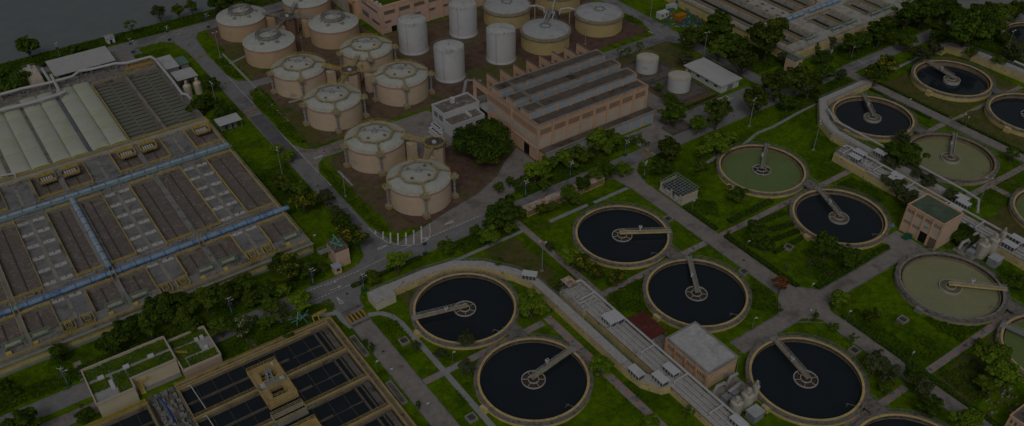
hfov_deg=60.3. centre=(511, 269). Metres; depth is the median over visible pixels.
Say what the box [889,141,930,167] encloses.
tree
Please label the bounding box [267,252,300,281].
tree
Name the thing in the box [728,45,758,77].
tree
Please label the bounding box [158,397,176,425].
blue hose
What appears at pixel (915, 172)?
tree
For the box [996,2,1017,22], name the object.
tree
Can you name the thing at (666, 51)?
dry grass ground
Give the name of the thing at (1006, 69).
raised channel
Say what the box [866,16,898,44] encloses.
tree
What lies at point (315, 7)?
digester
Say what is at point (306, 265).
tree
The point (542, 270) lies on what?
lamp post
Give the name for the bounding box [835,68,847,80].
tree
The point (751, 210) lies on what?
hedge
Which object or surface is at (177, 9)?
tree
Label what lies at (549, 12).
silo walkway
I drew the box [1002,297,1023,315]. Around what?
link platform
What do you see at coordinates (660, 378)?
gate box
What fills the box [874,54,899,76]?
tree
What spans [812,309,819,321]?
tree
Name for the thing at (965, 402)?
hedge
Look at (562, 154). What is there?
tree
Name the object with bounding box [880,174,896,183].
tree
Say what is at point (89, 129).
membrane cover
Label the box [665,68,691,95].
oil tank
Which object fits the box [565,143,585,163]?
tree
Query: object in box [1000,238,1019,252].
gate box
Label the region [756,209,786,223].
hedge
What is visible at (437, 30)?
soil
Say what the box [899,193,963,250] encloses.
pink block
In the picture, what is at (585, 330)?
raised channel
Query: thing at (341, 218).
tree
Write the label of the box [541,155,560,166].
tree
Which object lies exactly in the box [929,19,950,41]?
tree
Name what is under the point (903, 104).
hedge
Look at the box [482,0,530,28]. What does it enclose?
sludge silo
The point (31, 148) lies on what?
membrane cover
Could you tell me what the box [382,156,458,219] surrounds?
digester
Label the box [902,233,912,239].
tarpaulin heap
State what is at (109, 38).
hut
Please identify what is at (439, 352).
tree
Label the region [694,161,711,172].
tree
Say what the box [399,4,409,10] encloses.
window
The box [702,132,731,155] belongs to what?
tree
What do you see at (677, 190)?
glass shelter
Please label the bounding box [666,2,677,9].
site cabin
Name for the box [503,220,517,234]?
tree
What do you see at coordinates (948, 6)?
tree
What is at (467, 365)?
tree
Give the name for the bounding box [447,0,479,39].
gas holder
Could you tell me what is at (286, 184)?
tree
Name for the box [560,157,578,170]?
tree
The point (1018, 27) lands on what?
clarifier
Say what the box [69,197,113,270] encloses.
blue pipe
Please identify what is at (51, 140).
membrane cover
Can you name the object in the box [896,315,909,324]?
valve pit
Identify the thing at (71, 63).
shed
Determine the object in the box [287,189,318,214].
tree
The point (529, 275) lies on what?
gate box
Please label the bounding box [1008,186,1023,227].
clarifier
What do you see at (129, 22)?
tree
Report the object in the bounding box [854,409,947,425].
clarifier
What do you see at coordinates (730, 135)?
tree
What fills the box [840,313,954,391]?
hedge
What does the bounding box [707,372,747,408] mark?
fan ducting
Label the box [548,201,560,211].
tree
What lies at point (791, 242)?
hedge
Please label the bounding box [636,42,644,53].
tree
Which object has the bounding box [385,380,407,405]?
vent trough
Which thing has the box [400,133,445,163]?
stair tower
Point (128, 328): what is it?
tree
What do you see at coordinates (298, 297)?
tree
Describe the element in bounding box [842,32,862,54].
tree
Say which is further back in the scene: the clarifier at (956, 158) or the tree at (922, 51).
the tree at (922, 51)
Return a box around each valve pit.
[398,336,410,346]
[464,412,477,423]
[662,215,673,223]
[738,267,749,275]
[783,243,793,251]
[847,345,861,356]
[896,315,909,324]
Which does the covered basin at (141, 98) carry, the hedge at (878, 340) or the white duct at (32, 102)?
the white duct at (32, 102)
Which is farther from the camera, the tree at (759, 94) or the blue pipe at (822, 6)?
the blue pipe at (822, 6)
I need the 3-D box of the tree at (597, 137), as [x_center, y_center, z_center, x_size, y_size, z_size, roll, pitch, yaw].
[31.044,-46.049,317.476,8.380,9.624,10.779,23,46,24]
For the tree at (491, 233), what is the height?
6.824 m
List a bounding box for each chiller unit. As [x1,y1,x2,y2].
[428,126,443,138]
[431,122,442,132]
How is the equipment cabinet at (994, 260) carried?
on the ground at (804, 140)
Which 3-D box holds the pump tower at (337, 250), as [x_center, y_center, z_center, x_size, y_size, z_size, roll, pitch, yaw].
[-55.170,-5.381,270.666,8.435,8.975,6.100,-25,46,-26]
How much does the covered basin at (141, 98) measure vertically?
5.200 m
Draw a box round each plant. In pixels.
[0,116,313,377]
[665,0,912,59]
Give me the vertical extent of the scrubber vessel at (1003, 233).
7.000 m
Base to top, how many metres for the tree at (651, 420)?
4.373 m
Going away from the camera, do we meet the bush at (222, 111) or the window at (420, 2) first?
the bush at (222, 111)
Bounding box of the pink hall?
[473,43,655,161]
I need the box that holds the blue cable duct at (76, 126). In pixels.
[57,97,92,151]
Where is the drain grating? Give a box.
[341,305,369,326]
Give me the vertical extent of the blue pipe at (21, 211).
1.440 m
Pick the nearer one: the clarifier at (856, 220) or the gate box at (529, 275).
the gate box at (529, 275)
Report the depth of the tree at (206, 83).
349.16 m
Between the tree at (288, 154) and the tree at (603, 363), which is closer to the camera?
the tree at (603, 363)
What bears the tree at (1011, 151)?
on the ground at (804, 140)
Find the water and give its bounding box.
[0,0,214,63]
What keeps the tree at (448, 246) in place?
on the ground at (804, 140)
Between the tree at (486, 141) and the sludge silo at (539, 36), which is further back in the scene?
the sludge silo at (539, 36)
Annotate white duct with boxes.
[0,55,192,103]
[0,90,67,111]
[0,172,16,177]
[40,68,51,80]
[49,74,60,92]
[826,108,980,212]
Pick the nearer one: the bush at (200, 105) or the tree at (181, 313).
the tree at (181, 313)
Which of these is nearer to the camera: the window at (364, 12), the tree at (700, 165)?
the tree at (700, 165)
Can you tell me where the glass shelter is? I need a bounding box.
[658,172,699,205]
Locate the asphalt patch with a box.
[250,114,361,225]
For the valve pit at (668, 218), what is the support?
on the ground at (804, 140)
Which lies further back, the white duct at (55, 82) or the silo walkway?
the silo walkway
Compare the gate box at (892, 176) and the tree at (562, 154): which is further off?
the tree at (562, 154)
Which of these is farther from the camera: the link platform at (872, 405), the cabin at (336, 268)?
the cabin at (336, 268)
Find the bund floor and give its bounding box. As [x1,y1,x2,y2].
[621,62,705,100]
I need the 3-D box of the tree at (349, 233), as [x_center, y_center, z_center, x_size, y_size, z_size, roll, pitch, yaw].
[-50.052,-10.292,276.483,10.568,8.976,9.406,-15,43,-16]
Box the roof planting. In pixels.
[83,0,399,393]
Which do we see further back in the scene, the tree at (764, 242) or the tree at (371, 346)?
the tree at (764, 242)
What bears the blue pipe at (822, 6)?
on the plant at (805, 33)
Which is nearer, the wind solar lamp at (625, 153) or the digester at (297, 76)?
the wind solar lamp at (625, 153)
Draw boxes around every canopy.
[214,113,242,131]
[561,276,576,288]
[627,310,666,350]
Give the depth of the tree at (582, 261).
266.10 m
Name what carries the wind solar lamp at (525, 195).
on the ground at (804, 140)
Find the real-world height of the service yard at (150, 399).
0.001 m
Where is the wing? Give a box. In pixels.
[331,0,361,18]
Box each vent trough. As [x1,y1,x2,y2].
[349,335,369,357]
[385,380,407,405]
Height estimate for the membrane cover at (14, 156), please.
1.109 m
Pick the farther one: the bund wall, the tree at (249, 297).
the bund wall
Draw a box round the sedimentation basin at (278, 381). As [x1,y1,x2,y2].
[173,315,416,425]
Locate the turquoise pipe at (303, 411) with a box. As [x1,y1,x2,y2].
[273,397,327,425]
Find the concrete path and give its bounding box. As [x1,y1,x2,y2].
[221,53,918,425]
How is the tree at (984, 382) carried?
on the ground at (804, 140)
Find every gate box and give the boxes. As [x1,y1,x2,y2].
[521,269,537,280]
[601,312,617,328]
[609,309,624,324]
[627,363,645,380]
[651,370,669,387]
[662,361,680,377]
[728,413,748,425]
[848,152,862,162]
[853,148,867,157]
[872,148,887,158]
[888,174,900,180]
[890,171,904,179]
[949,202,962,211]
[954,192,970,201]
[955,197,971,209]
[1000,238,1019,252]
[1009,233,1023,246]
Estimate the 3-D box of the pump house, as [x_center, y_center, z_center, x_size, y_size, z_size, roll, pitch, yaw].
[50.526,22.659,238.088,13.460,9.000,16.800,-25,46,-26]
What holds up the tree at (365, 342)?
on the ground at (804, 140)
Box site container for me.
[521,177,604,216]
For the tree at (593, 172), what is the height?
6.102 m
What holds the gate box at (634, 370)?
on the raised channel at (585, 330)
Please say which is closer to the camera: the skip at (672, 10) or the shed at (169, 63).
the shed at (169, 63)
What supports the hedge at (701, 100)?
on the soil at (437, 30)
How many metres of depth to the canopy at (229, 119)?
331.35 m
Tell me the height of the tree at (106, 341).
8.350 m
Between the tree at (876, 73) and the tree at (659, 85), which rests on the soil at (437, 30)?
the tree at (659, 85)
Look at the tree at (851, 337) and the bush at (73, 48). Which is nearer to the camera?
the tree at (851, 337)
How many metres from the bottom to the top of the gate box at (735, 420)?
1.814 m
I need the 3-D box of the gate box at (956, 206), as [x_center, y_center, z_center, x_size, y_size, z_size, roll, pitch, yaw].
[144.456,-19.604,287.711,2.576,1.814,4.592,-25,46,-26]
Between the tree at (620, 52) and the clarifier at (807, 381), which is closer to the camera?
the clarifier at (807, 381)
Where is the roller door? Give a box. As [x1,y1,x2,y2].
[926,237,935,247]
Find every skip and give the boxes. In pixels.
[666,7,675,14]
[673,12,686,21]
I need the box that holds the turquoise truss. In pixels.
[0,145,232,221]
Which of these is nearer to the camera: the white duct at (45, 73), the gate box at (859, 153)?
the gate box at (859, 153)
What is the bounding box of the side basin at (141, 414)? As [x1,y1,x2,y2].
[84,399,160,425]
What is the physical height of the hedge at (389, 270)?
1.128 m
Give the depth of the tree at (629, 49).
372.76 m
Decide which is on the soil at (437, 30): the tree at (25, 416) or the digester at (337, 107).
the digester at (337, 107)
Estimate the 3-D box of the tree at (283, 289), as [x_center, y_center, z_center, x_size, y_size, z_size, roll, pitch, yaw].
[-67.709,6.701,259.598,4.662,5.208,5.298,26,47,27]
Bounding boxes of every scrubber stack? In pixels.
[183,80,192,96]
[193,77,202,94]
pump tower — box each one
[317,234,350,266]
[784,52,802,70]
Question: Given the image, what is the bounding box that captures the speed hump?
[346,310,366,322]
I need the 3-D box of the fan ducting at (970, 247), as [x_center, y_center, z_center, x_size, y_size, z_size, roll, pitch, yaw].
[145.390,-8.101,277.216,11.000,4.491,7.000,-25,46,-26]
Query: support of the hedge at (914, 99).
on the ground at (804, 140)
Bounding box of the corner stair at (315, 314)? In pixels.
[291,308,326,325]
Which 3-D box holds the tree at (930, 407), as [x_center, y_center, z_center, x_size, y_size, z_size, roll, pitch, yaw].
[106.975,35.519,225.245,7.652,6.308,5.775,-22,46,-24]
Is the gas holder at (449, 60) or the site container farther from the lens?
the gas holder at (449, 60)
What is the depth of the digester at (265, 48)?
367.58 m
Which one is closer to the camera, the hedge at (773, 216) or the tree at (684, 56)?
the hedge at (773, 216)
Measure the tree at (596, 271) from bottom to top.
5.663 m
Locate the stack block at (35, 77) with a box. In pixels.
[22,63,43,84]
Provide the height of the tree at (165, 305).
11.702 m
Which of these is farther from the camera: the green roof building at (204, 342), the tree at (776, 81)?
the tree at (776, 81)
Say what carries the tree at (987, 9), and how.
on the ground at (804, 140)
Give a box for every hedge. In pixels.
[351,255,421,287]
[681,94,717,110]
[682,205,717,229]
[724,234,799,287]
[727,198,773,223]
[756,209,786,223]
[767,221,793,231]
[771,228,799,241]
[773,235,803,253]
[814,244,889,288]
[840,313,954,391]
[869,87,930,119]
[873,81,948,116]
[902,357,1001,425]
[957,119,1023,153]
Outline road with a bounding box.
[0,0,1023,421]
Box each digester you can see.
[216,3,267,41]
[242,27,296,68]
[266,52,330,100]
[282,0,331,22]
[299,81,369,133]
[308,10,359,48]
[336,33,398,77]
[340,119,411,176]
[369,59,434,108]
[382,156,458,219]
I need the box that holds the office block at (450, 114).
[431,92,484,136]
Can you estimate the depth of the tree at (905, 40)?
375.29 m
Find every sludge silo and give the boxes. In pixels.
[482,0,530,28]
[520,16,570,55]
[535,0,579,12]
[574,0,623,37]
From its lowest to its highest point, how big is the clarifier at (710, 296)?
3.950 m
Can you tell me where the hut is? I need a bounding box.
[103,34,115,44]
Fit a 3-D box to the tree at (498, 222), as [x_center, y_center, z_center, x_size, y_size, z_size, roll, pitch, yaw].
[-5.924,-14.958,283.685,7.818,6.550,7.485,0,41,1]
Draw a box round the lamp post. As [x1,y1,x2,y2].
[539,241,546,271]
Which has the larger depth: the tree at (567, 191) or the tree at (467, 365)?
the tree at (567, 191)
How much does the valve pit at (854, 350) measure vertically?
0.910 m
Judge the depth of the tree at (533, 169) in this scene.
300.08 m
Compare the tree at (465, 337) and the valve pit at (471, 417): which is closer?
the valve pit at (471, 417)
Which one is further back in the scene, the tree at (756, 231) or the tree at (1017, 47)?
the tree at (1017, 47)
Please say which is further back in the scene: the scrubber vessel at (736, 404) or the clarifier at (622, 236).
the clarifier at (622, 236)
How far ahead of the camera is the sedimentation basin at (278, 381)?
233.24 m
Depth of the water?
407.00 m
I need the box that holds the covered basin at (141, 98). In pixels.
[0,55,204,181]
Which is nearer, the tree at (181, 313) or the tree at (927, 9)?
the tree at (181, 313)
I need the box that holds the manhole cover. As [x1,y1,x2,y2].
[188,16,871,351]
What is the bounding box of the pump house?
[663,321,741,389]
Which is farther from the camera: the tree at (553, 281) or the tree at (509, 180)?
the tree at (509, 180)
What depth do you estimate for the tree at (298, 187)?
296.75 m
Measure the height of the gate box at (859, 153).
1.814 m
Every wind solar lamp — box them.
[56,366,70,385]
[225,297,234,314]
[309,268,315,285]
[360,273,366,291]
[422,236,427,255]
[523,180,528,197]
[568,161,573,177]
[623,139,629,156]
[642,160,647,178]
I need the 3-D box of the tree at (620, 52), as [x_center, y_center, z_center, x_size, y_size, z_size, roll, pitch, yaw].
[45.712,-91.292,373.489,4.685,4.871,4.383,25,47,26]
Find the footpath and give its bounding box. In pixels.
[73,86,1023,425]
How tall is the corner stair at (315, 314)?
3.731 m
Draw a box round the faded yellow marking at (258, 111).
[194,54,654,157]
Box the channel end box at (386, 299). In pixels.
[367,284,396,310]
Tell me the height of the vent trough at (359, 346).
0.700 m
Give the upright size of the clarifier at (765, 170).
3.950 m
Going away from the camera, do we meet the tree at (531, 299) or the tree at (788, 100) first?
the tree at (531, 299)
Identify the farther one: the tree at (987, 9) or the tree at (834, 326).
the tree at (987, 9)
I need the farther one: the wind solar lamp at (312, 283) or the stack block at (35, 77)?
the stack block at (35, 77)
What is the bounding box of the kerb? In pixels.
[0,0,1023,425]
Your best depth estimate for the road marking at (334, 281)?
283.27 m
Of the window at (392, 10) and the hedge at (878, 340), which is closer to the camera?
the hedge at (878, 340)
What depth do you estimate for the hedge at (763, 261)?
273.45 m
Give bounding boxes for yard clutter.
[152,387,191,425]
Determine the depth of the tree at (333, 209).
287.81 m
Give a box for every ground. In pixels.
[0,0,1023,425]
[224,41,1023,401]
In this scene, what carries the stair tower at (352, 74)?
on the soil at (437, 30)
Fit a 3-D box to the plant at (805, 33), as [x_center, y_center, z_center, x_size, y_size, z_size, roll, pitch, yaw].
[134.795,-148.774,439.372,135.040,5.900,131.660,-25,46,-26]
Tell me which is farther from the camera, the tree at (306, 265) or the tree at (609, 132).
the tree at (609, 132)
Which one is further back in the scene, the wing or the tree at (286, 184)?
the wing
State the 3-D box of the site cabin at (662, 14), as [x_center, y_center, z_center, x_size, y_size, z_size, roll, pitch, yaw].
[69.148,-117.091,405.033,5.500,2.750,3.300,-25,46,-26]
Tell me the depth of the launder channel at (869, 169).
300.70 m
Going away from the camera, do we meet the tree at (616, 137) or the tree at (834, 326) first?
the tree at (834, 326)
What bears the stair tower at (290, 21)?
on the soil at (437, 30)
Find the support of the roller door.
in the pink block at (929, 220)
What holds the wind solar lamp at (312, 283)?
on the ground at (804, 140)
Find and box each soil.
[195,0,720,232]
[360,0,647,227]
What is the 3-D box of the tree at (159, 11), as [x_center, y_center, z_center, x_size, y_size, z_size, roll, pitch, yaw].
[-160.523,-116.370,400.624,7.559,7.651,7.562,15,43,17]
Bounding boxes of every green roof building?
[80,336,180,416]
[166,326,222,378]
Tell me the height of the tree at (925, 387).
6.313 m
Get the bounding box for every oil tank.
[633,50,658,76]
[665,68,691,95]
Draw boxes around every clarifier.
[410,269,519,349]
[474,333,593,425]
[572,202,672,269]
[642,254,751,332]
[716,141,808,197]
[745,332,869,425]
[789,185,890,249]
[829,92,917,141]
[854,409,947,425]
[894,248,1009,325]
[908,130,999,185]
[910,57,995,101]
[984,90,1023,136]
[995,310,1023,382]
[1000,19,1023,45]
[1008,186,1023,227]
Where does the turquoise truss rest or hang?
on the aeration plant at (51, 248)
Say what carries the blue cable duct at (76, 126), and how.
on the covered basin at (141, 98)
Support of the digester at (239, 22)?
on the soil at (437, 30)
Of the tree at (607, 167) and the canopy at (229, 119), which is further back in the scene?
the canopy at (229, 119)
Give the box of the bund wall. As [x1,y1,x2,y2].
[621,60,708,102]
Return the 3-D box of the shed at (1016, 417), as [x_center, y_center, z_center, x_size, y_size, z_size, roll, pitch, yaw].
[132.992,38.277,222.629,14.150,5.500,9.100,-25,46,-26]
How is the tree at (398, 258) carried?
on the ground at (804, 140)
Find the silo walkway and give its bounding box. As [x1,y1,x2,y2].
[529,0,575,23]
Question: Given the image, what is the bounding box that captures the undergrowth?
[0,0,1023,411]
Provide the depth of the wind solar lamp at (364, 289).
261.16 m
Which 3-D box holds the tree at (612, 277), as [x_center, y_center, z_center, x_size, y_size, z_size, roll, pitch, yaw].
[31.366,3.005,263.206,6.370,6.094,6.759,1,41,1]
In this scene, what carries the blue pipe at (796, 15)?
on the plant at (805, 33)
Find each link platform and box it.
[503,321,526,344]
[663,244,685,258]
[801,177,823,190]
[859,394,889,415]
[911,123,932,134]
[991,85,1008,93]
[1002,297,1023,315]
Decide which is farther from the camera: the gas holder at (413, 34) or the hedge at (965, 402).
the gas holder at (413, 34)
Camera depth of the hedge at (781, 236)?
282.98 m
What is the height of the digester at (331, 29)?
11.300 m
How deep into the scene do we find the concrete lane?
276.12 m
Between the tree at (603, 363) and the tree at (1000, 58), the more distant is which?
the tree at (1000, 58)
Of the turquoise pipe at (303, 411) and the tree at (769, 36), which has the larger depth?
the tree at (769, 36)
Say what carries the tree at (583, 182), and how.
on the ground at (804, 140)
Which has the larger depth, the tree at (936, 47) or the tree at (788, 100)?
the tree at (936, 47)
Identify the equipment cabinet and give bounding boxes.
[745,403,765,423]
[986,252,1004,268]
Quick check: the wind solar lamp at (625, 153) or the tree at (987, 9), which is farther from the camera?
the tree at (987, 9)
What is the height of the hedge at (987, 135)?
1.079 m
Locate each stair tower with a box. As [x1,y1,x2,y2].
[261,2,312,37]
[321,53,376,92]
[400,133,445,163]
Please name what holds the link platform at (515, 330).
on the ground at (804, 140)
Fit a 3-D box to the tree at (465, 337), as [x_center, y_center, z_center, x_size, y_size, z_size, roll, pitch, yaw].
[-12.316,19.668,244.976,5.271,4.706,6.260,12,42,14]
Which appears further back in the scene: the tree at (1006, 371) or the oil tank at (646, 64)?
the oil tank at (646, 64)
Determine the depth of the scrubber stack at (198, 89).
350.50 m
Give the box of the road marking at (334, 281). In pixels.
[46,12,873,303]
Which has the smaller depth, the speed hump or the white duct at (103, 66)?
the speed hump
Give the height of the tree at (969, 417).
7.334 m
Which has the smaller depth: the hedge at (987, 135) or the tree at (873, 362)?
the tree at (873, 362)
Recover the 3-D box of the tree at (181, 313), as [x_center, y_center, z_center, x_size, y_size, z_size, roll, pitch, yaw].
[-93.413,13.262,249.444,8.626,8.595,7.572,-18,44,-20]
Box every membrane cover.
[0,112,31,175]
[0,158,8,179]
[1,104,49,169]
[19,96,70,162]
[36,91,88,156]
[56,87,110,150]
[72,81,127,144]
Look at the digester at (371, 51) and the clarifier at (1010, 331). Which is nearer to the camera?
the clarifier at (1010, 331)
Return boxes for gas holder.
[397,12,430,56]
[432,37,467,84]
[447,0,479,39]
[484,20,517,65]
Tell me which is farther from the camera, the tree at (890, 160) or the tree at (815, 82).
the tree at (815, 82)
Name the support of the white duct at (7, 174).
attached to the aeration plant at (51, 248)
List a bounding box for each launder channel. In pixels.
[559,277,749,425]
[832,142,1023,269]
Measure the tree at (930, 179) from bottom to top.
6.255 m
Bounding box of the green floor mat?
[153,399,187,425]
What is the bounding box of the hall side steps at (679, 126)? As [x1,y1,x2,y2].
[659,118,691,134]
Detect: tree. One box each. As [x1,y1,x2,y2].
[0,406,42,425]
[14,35,40,57]
[48,343,68,361]
[94,328,121,353]
[112,313,140,344]
[123,20,136,34]
[136,311,158,337]
[142,291,189,326]
[150,5,164,21]
[171,3,184,17]
[171,302,198,324]
[180,316,205,332]
[183,0,196,13]
[188,287,218,313]
[201,75,220,92]
[205,314,233,337]
[207,0,231,11]
[210,281,242,307]
[230,0,247,4]
[230,272,255,289]
[230,314,258,337]
[241,288,262,307]
[252,279,279,298]
[256,312,279,329]
[257,296,279,314]
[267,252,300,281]
[269,144,282,153]
[271,174,286,188]
[274,282,290,297]
[278,301,288,315]
[280,178,294,194]
[281,149,294,162]
[286,289,312,311]
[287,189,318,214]
[291,180,308,193]
[298,258,314,279]
[314,261,328,273]
[317,189,335,206]
[328,205,342,215]
[330,211,351,227]
[335,224,369,247]
[359,269,379,285]
[362,339,367,347]
[369,342,374,353]
[385,251,412,274]
[411,340,420,351]
[432,348,447,358]
[437,238,457,254]
[451,118,515,163]
[456,328,476,345]
[457,357,475,376]
[469,224,480,236]
[477,224,500,245]
[481,215,504,227]
[485,194,518,223]
[491,256,503,265]
[492,181,504,193]
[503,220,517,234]
[505,175,513,187]
[516,288,549,318]
[517,205,526,220]
[522,160,548,183]
[533,203,549,215]
[536,165,552,178]
[537,178,551,191]
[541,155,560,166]
[545,241,553,251]
[547,275,562,287]
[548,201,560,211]
[554,149,571,161]
[555,244,580,265]
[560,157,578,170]
[560,184,576,202]
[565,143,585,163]
[569,192,581,204]
[570,253,596,272]
[574,148,594,163]
[575,175,590,189]
[585,265,605,280]
[586,126,607,154]
[587,167,602,178]
[588,355,614,376]
[596,160,616,180]
[600,139,614,154]
[603,128,614,138]
[607,269,626,286]
[609,132,622,146]
[615,49,624,58]
[615,161,634,176]
[623,46,632,58]
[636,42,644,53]
[642,413,660,425]
[651,157,674,176]
[654,83,664,93]
[657,98,687,125]
[657,135,681,160]
[659,92,677,101]
[677,50,693,66]
[678,27,708,52]
[681,405,695,419]
[689,115,708,133]
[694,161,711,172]
[695,144,708,160]
[701,8,734,39]
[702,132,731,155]
[703,96,733,130]
[706,34,730,61]
[718,32,748,57]
[721,130,738,145]
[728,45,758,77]
[743,83,769,116]
[745,219,771,247]
[746,16,789,61]
[758,237,775,251]
[760,68,792,100]
[771,276,790,293]
[775,51,787,63]
[779,93,799,111]
[783,62,811,95]
[793,73,822,99]
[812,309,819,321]
[813,230,843,259]
[814,62,835,81]
[828,36,838,46]
[828,322,839,332]
[830,289,850,307]
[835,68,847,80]
[836,243,863,267]
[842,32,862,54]
[848,332,859,344]
[852,31,871,51]
[862,348,891,375]
[863,307,881,320]
[864,26,880,45]
[864,64,884,82]
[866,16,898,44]
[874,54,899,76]
[878,360,901,382]
[879,154,900,169]
[879,381,891,393]
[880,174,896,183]
[883,140,901,154]
[887,179,908,198]
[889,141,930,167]
[891,0,921,29]
[893,129,910,143]
[895,34,918,52]
[900,189,918,207]
[903,363,928,386]
[909,168,924,178]
[910,46,932,62]
[911,0,944,29]
[912,376,935,397]
[915,394,944,417]
[920,173,937,186]
[927,39,943,56]
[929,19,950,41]
[939,0,962,19]
[943,187,958,203]
[946,407,985,425]
[947,10,996,47]
[950,222,980,245]
[964,1,998,22]
[964,45,977,61]
[971,341,1012,364]
[972,374,999,393]
[974,337,983,345]
[981,352,1023,388]
[990,55,1006,63]
[992,14,1009,31]
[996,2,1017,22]
[997,31,1016,45]
[1003,147,1019,161]
[1004,39,1023,62]
[1009,0,1023,19]
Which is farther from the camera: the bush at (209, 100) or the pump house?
the bush at (209, 100)
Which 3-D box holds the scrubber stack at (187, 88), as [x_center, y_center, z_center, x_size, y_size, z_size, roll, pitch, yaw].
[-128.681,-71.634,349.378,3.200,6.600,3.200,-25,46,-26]
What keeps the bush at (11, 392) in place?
on the ground at (804, 140)
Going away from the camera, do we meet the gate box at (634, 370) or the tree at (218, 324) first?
the gate box at (634, 370)
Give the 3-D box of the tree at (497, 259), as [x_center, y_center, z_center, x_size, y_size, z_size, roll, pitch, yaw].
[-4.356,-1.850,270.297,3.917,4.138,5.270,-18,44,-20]
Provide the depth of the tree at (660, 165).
304.27 m
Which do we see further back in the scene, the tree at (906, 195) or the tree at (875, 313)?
the tree at (906, 195)
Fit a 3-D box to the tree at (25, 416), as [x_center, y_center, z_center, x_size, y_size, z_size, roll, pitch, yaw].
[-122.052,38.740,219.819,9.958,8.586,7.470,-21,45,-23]
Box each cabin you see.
[330,261,341,274]
[656,9,669,19]
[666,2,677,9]
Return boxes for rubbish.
[662,12,1018,415]
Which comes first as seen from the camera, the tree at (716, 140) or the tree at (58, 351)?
the tree at (58, 351)
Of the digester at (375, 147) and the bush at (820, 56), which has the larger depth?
the bush at (820, 56)
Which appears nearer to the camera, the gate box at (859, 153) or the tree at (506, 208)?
the tree at (506, 208)
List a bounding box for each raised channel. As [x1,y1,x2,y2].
[370,258,683,394]
[817,77,953,201]
[935,39,1023,82]
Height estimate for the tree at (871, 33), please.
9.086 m
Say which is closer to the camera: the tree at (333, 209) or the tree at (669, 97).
the tree at (333, 209)
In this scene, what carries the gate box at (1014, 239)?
on the launder channel at (869, 169)
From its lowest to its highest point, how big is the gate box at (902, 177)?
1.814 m
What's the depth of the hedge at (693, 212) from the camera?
290.11 m
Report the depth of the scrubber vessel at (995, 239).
273.98 m
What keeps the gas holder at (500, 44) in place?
on the red soil at (464, 167)
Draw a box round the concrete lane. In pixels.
[40,50,1023,425]
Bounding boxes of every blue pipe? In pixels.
[0,143,228,219]
[0,205,288,316]
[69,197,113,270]
[786,11,804,19]
[807,0,840,12]
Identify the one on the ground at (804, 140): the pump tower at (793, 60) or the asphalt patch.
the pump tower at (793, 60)
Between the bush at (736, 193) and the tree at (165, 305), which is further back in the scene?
the bush at (736, 193)
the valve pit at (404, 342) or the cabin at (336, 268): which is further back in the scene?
the cabin at (336, 268)
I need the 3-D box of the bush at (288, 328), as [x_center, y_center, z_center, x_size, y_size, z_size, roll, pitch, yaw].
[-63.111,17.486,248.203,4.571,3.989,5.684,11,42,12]
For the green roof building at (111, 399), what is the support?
on the ground at (804, 140)
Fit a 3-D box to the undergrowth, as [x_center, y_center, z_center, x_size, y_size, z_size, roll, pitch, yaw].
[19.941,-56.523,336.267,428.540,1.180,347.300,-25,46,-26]
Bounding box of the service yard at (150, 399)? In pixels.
[147,386,194,425]
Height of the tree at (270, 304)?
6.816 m
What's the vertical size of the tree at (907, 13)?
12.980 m
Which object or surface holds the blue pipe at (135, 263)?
attached to the aeration plant at (51, 248)
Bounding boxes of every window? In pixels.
[361,0,379,25]
[384,8,394,14]
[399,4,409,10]
[414,0,424,6]
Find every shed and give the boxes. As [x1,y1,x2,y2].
[45,46,115,78]
[156,55,178,75]
[170,67,197,86]
[174,56,188,69]
[683,58,742,92]
[1005,404,1023,425]
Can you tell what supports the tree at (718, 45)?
on the ground at (804, 140)
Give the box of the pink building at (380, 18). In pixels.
[359,0,482,34]
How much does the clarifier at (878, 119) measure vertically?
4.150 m
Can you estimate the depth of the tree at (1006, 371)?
229.37 m
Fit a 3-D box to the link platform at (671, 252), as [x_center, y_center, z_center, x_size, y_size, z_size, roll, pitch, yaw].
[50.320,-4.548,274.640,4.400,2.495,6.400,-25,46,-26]
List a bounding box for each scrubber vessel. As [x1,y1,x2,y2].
[728,394,743,414]
[741,386,755,411]
[752,380,760,400]
[974,239,991,259]
[988,233,1000,254]
[999,227,1008,238]
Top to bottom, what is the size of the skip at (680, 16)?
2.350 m
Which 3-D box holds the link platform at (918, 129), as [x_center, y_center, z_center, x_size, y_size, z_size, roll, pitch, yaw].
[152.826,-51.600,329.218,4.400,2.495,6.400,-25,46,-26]
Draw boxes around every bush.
[0,66,30,91]
[0,377,10,391]
[1,384,20,397]
[35,57,50,65]
[65,44,83,53]
[73,404,94,423]
[185,98,207,113]
[197,93,219,109]
[213,104,233,117]
[281,323,297,337]
[727,185,748,201]
[812,49,834,63]
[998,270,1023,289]
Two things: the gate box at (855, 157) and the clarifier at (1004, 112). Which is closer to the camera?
the gate box at (855, 157)
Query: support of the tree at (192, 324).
on the ground at (804, 140)
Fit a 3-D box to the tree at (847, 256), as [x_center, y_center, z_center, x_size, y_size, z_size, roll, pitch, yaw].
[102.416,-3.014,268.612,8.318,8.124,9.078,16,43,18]
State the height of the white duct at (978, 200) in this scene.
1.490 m
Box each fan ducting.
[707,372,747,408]
[952,231,981,259]
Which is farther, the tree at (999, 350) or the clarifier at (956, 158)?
the clarifier at (956, 158)
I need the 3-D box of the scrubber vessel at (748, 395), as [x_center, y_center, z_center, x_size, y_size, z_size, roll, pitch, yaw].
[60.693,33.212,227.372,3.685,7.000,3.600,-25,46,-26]

